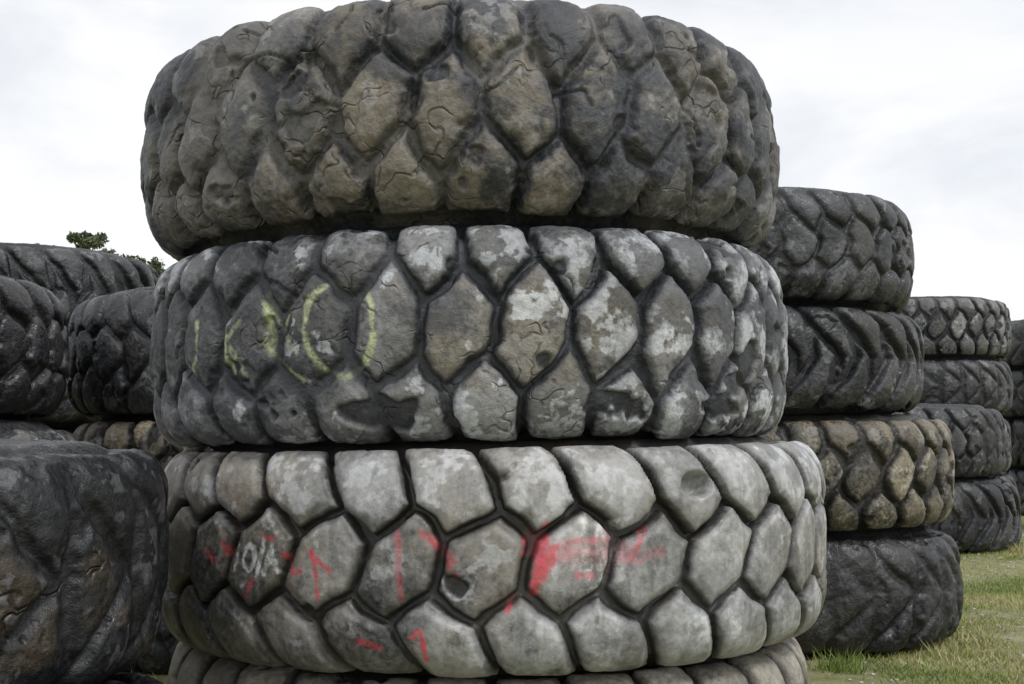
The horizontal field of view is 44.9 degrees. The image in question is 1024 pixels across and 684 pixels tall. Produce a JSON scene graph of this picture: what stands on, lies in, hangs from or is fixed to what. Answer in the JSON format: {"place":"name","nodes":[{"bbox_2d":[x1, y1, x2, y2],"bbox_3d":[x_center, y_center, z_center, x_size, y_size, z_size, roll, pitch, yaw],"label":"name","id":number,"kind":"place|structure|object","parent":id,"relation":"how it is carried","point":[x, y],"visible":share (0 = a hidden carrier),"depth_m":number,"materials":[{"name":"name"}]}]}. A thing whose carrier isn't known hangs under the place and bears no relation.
{"place":"outdoors","nodes":[
{"label":"outdoors","id":0,"kind":"place"},
{"bbox_2d":[0,419,75,441],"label":"tire","id":1,"kind":"object","parent":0,"point":[24,429],"visible":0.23,"depth_m":6.78,"materials":[{"name":"grey rubber"}]},
{"bbox_2d":[0,275,69,419],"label":"tire","id":2,"kind":"object","parent":1,"relation":"on","point":[34,354],"visible":0.98,"depth_m":6.80,"materials":[{"name":"black rubber"}]},
{"bbox_2d":[53,428,75,434],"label":"tire","id":3,"kind":"object","parent":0,"point":[69,430],"visible":0.01,"depth_m":10.48,"materials":[{"name":"black rubber"}]},
{"bbox_2d":[27,378,101,428],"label":"tire","id":4,"kind":"object","parent":3,"relation":"on","point":[66,414],"visible":0.11,"depth_m":10.29,"materials":[{"name":"grey rubber"}]},
{"bbox_2d":[0,242,158,334],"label":"tire","id":5,"kind":"object","parent":4,"relation":"on","point":[71,279],"visible":0.45,"depth_m":10.37,"materials":[{"name":"grey rubber"}]},
{"bbox_2d":[0,0,1023,320],"label":"sky","id":6,"kind":"structure","parent":0,"point":[917,106],"materials":[{"name":"white"}]},
{"bbox_2d":[116,516,1023,683],"bbox_3d":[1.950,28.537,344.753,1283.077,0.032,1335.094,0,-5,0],"label":"ground","id":7,"kind":"structure","parent":0,"point":[818,677],"depth_m":8.30,"materials":[{"name":"green plant"}]},
{"bbox_2d":[66,230,118,254],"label":"gum tree","id":8,"kind":"object","parent":7,"relation":"on","point":[85,240],"visible":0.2,"depth_m":60.18,"materials":[{"name":"green plant"}]},
{"bbox_2d":[99,673,163,683],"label":"tire","id":9,"kind":"object","parent":7,"relation":"on","point":[128,678],"visible":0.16,"depth_m":3.81,"materials":[{"name":"black rubber"}]},
{"bbox_2d":[0,439,168,683],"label":"tire","id":10,"kind":"object","parent":9,"relation":"on","point":[84,544],"visible":1,"depth_m":3.37,"materials":[{"name":"black rubber"}]},
{"bbox_2d":[118,253,165,276],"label":"gum tree","id":11,"kind":"object","parent":7,"relation":"on","point":[157,266],"visible":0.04,"depth_m":62.48,"materials":[{"name":"green plant"}]},
{"bbox_2d":[121,611,178,673],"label":"tire","id":12,"kind":"object","parent":7,"relation":"on","point":[156,658],"visible":0.02,"depth_m":7.34,"materials":[{"name":"grey rubber"}]},
{"bbox_2d":[73,418,212,469],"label":"tire","id":13,"kind":"object","parent":12,"relation":"on","point":[144,434],"visible":0.05,"depth_m":7.55,"materials":[{"name":"beige rubber"}]},
{"bbox_2d":[67,286,155,418],"bbox_3d":[-1.799,0.127,8.617,2.442,0.850,2.441,1,-4,-24],"label":"tire","id":14,"kind":"object","parent":13,"relation":"on","point":[109,375],"visible":0.24,"depth_m":7.63,"materials":[{"name":"grey rubber"}]},
{"bbox_2d":[167,637,808,683],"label":"tire","id":15,"kind":"object","parent":7,"relation":"on","point":[783,662],"visible":0.26,"depth_m":4.21,"materials":[{"name":"beige rubber"}]},
{"bbox_2d":[161,436,826,677],"bbox_3d":[-0.079,0.793,5.156,2.684,0.774,2.686,-1,-4,0],"label":"tire","id":16,"kind":"object","parent":15,"relation":"on","point":[481,558],"visible":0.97,"depth_m":3.95,"materials":[{"name":"rubber"}]},
{"bbox_2d":[149,224,787,450],"bbox_3d":[-0.169,0.058,5.209,2.591,0.778,2.602,-1,-4,0],"label":"tire","id":17,"kind":"object","parent":16,"relation":"on","point":[493,332],"visible":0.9,"depth_m":4.06,"materials":[{"name":"grey rubber"}]},
{"bbox_2d":[140,0,779,261],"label":"tire","id":18,"kind":"object","parent":17,"relation":"on","point":[366,114],"visible":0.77,"depth_m":4.12,"materials":[{"name":"grey rubber"}]},
{"bbox_2d":[794,525,963,656],"bbox_3d":[1.978,1.729,9.096,2.500,0.849,2.487,-3,-6,36],"label":"tire","id":19,"kind":"object","parent":7,"relation":"on","point":[892,590],"visible":0.3,"depth_m":7.99,"materials":[{"name":"black rubber"}]},
{"bbox_2d":[759,414,954,531],"bbox_3d":[1.946,0.941,9.153,2.509,0.788,2.503,3,-6,-41],"label":"tire","id":20,"kind":"object","parent":19,"relation":"on","point":[887,471],"visible":0.46,"depth_m":8.04,"materials":[{"name":"beige rubber"}]},
{"bbox_2d":[782,303,923,415],"bbox_3d":[1.758,0.194,9.159,2.438,0.757,2.440,1,-5,-13],"label":"tire","id":21,"kind":"object","parent":20,"relation":"on","point":[850,360],"visible":0.35,"depth_m":8.12,"materials":[{"name":"grey rubber"}]},
{"bbox_2d":[751,187,914,312],"bbox_3d":[1.691,-0.564,9.274,2.502,0.830,2.501,2,-5,-33],"label":"tire","id":22,"kind":"object","parent":21,"relation":"on","point":[822,246],"visible":0.38,"depth_m":8.16,"materials":[{"name":"grey rubber"}]},
{"bbox_2d":[925,477,1021,553],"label":"tire","id":23,"kind":"object","parent":7,"relation":"on","point":[985,514],"visible":0.35,"depth_m":15.18,"materials":[{"name":"grey rubber"}]},
{"bbox_2d":[893,403,1005,478],"bbox_3d":[5.102,1.330,16.446,2.703,0.964,2.701,-1,-5,19],"label":"tire","id":24,"kind":"object","parent":23,"relation":"on","point":[979,439],"visible":0.24,"depth_m":15.30,"materials":[{"name":"grey rubber"}]},
{"bbox_2d":[919,356,1013,412],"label":"tire","id":25,"kind":"object","parent":24,"relation":"on","point":[986,383],"visible":0.31,"depth_m":18.93,"materials":[{"name":"grey rubber"}]},
{"bbox_2d":[893,296,1011,358],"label":"tire","id":26,"kind":"object","parent":25,"relation":"on","point":[968,326],"visible":0.51,"depth_m":19.02,"materials":[{"name":"grey rubber"}]},
{"bbox_2d":[990,473,1017,489],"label":"tire","id":27,"kind":"object","parent":7,"relation":"on","point":[1006,477],"visible":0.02,"depth_m":19.25,"materials":[{"name":"grey rubber"}]},
{"bbox_2d":[1003,418,1011,471],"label":"tire","id":28,"kind":"object","parent":27,"relation":"on","point":[1007,430],"visible":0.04,"depth_m":19.36,"materials":[{"name":"grey rubber"}]},
{"bbox_2d":[1001,467,1023,515],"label":"tire","id":29,"kind":"object","parent":7,"relation":"on","point":[1017,474],"visible":0.22,"depth_m":22.75,"materials":[{"name":"grey rubber"}]},
{"bbox_2d":[1005,418,1023,467],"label":"tire","id":30,"kind":"object","parent":29,"relation":"on","point":[1017,438],"visible":0.27,"depth_m":22.75,"materials":[{"name":"black rubber"}]},
{"bbox_2d":[1001,369,1023,418],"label":"tire","id":31,"kind":"object","parent":30,"relation":"on","point":[1015,410],"visible":0.34,"depth_m":22.79,"materials":[{"name":"grey rubber"}]},
{"bbox_2d":[995,319,1023,369],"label":"tire","id":32,"kind":"object","parent":31,"relation":"on","point":[1014,359],"visible":0.3,"depth_m":22.89,"materials":[{"name":"grey rubber"}]},
{"bbox_2d":[811,519,1023,683],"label":"grass","id":33,"kind":"structure","parent":0,"point":[969,631],"depth_m":9.89,"materials":[{"name":"plant"}]}
]}

